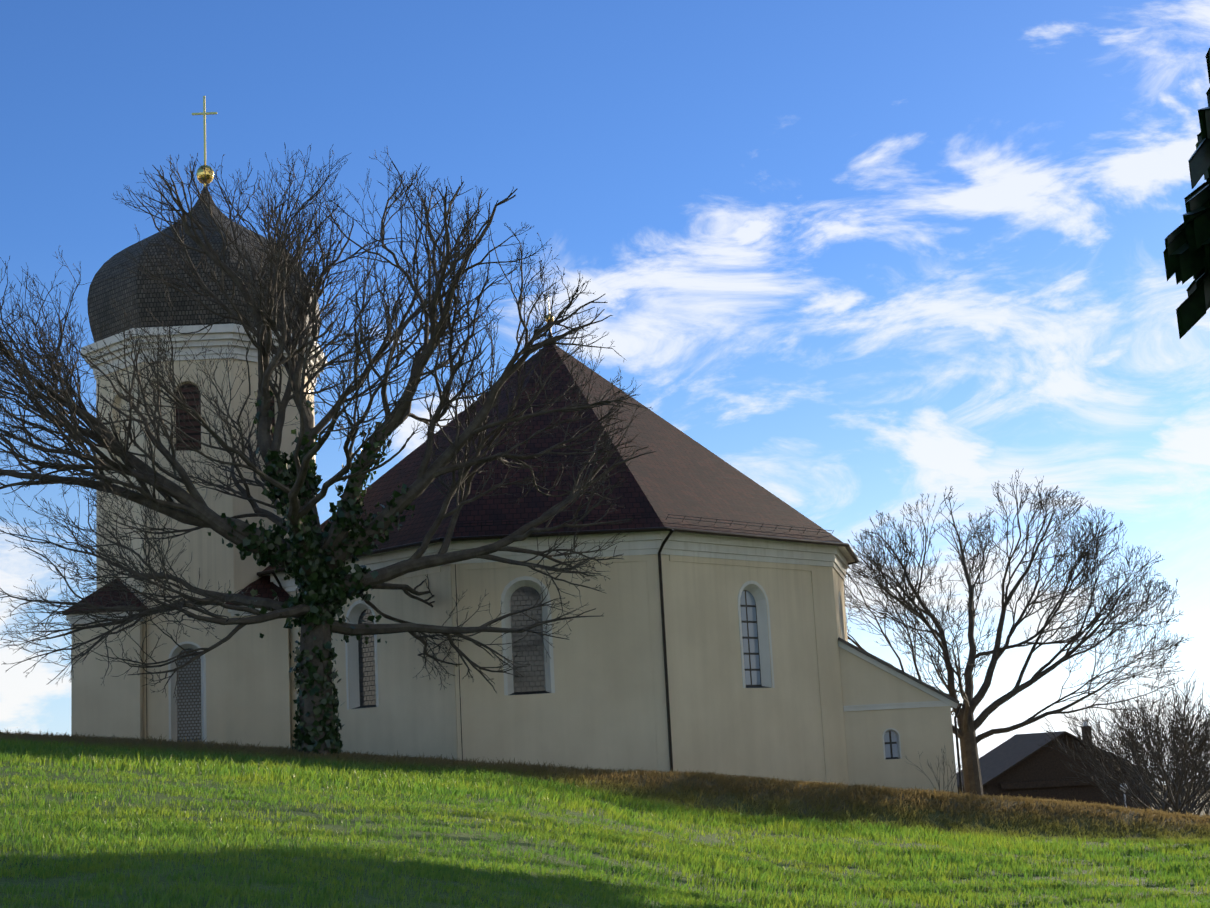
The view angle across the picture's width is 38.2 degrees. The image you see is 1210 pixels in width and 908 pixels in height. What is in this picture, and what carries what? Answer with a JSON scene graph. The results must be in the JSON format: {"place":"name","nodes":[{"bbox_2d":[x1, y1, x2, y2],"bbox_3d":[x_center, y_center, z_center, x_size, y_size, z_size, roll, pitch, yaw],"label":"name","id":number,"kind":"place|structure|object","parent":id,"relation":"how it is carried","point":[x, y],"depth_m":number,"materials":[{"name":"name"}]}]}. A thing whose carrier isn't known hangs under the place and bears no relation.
{"place":"outdoors","nodes":[
{"label":"outdoors","id":0,"kind":"place"},
{"bbox_2d":[0,728,1209,907],"bbox_3d":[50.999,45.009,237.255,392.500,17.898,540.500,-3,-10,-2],"label":"grass","id":1,"kind":"structure","parent":0,"point":[92,821],"depth_m":32.23,"materials":[{"name":"green plant"}]},
{"bbox_2d":[0,142,655,755],"bbox_3d":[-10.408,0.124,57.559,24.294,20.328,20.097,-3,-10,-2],"label":"tree","id":2,"kind":"object","parent":1,"relation":"on","point":[308,554],"depth_m":57.19,"materials":[{"name":"brown plant"}]},
{"bbox_2d":[62,96,962,792],"bbox_3d":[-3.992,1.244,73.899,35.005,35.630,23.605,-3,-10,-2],"label":"church","id":3,"kind":"structure","parent":1,"relation":"on","point":[714,638],"depth_m":66.63,"materials":[{"name":"paint"}]},
{"bbox_2d":[905,745,977,791],"bbox_3d":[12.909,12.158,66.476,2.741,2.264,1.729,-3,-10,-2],"label":"bush","id":4,"kind":"object","parent":1,"relation":"on","point":[944,770],"depth_m":66.34,"materials":[{"name":"brown plant"}]},
{"bbox_2d":[843,469,1193,795],"bbox_3d":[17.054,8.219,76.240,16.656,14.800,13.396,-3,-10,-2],"label":"ash tree","id":5,"kind":"object","parent":1,"relation":"on","point":[968,725],"depth_m":76.30,"materials":[{"name":"brown plant"}]},
{"bbox_2d":[956,719,1151,809],"bbox_3d":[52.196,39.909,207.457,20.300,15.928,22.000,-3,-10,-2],"label":"farmhouse","id":6,"kind":"object","parent":1,"relation":"on","point":[1022,765],"depth_m":197.95,"materials":[{"name":"brown wood"}]},
{"bbox_2d":[1120,783,1127,807],"bbox_3d":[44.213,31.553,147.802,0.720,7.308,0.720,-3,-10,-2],"label":"cross","id":7,"kind":"object","parent":1,"relation":"on","point":[1124,791],"depth_m":148.14,"materials":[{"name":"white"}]},
{"bbox_2d":[1039,703,1209,812],"bbox_3d":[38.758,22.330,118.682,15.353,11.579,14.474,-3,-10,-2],"label":"bush","id":8,"kind":"object","parent":1,"relation":"on","point":[1159,780],"depth_m":120.85,"materials":[{"name":"brown plant"}]},
{"bbox_2d":[1055,676,1209,813],"bbox_3d":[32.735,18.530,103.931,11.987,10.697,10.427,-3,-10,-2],"label":"bush","id":9,"kind":"object","parent":1,"relation":"on","point":[1157,805],"depth_m":102.68,"materials":[{"name":"brown plant"}]},
{"bbox_2d":[1068,682,1209,813],"bbox_3d":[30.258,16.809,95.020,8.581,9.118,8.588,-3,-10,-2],"label":"bush","id":10,"kind":"object","parent":1,"relation":"on","point":[1175,806],"depth_m":95.12,"materials":[{"name":"brown plant"}]},
{"bbox_2d":[1078,669,1209,815],"bbox_3d":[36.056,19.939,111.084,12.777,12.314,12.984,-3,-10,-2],"label":"bush","id":11,"kind":"object","parent":1,"relation":"on","point":[1184,790],"depth_m":109.96,"materials":[{"name":"brown plant"}]},
{"bbox_2d":[1087,707,1209,813],"bbox_3d":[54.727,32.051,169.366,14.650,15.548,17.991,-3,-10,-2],"label":"bush","id":12,"kind":"object","parent":1,"relation":"on","point":[1152,805],"depth_m":169.24,"materials":[{"name":"brown plant"}]},
{"bbox_2d":[1091,739,1207,810],"bbox_3d":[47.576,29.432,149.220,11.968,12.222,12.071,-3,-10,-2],"label":"bush","id":13,"kind":"object","parent":1,"relation":"on","point":[1122,802],"depth_m":149.68,"materials":[{"name":"brown plant"}]},
{"bbox_2d":[1096,732,1209,814],"bbox_3d":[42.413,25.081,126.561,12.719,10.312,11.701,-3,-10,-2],"label":"bush","id":14,"kind":"object","parent":1,"relation":"on","point":[1207,811],"depth_m":126.53,"materials":[{"name":"brown plant"}]},
{"bbox_2d":[1118,729,1209,814],"bbox_3d":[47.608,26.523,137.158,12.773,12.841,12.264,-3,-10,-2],"label":"bush","id":15,"kind":"object","parent":1,"relation":"on","point":[1203,788],"depth_m":138.85,"materials":[{"name":"brown plant"}]},
{"bbox_2d":[1163,48,1209,338],"bbox_3d":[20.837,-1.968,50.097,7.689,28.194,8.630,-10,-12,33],"label":"lane tree","id":16,"kind":"object","parent":1,"relation":"on","point":[1186,252],"depth_m":50.05,"materials":[{"name":"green plant"}]},
{"bbox_2d":[1195,142,1206,181],"bbox_3d":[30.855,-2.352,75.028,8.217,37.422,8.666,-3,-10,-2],"label":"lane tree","id":17,"kind":"object","parent":1,"relation":"on","point":[1196,145],"depth_m":79.29,"materials":[{"name":"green plant"}]},
{"bbox_2d":[1196,766,1209,801],"bbox_3d":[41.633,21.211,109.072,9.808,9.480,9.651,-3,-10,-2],"label":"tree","id":18,"kind":"object","parent":1,"relation":"on","point":[1205,792],"depth_m":108.89,"materials":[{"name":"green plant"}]},
{"bbox_2d":[1206,166,1209,179],"bbox_3d":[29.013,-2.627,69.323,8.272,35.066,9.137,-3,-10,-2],"label":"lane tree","id":19,"kind":"object","parent":1,"relation":"on","point":[1208,173],"depth_m":72.03,"materials":[{"name":"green plant"}]},
{"bbox_2d":[0,0,1209,784],"label":"sky","id":20,"kind":"structure","parent":0,"point":[867,256],"materials":[{"name":"blue"}]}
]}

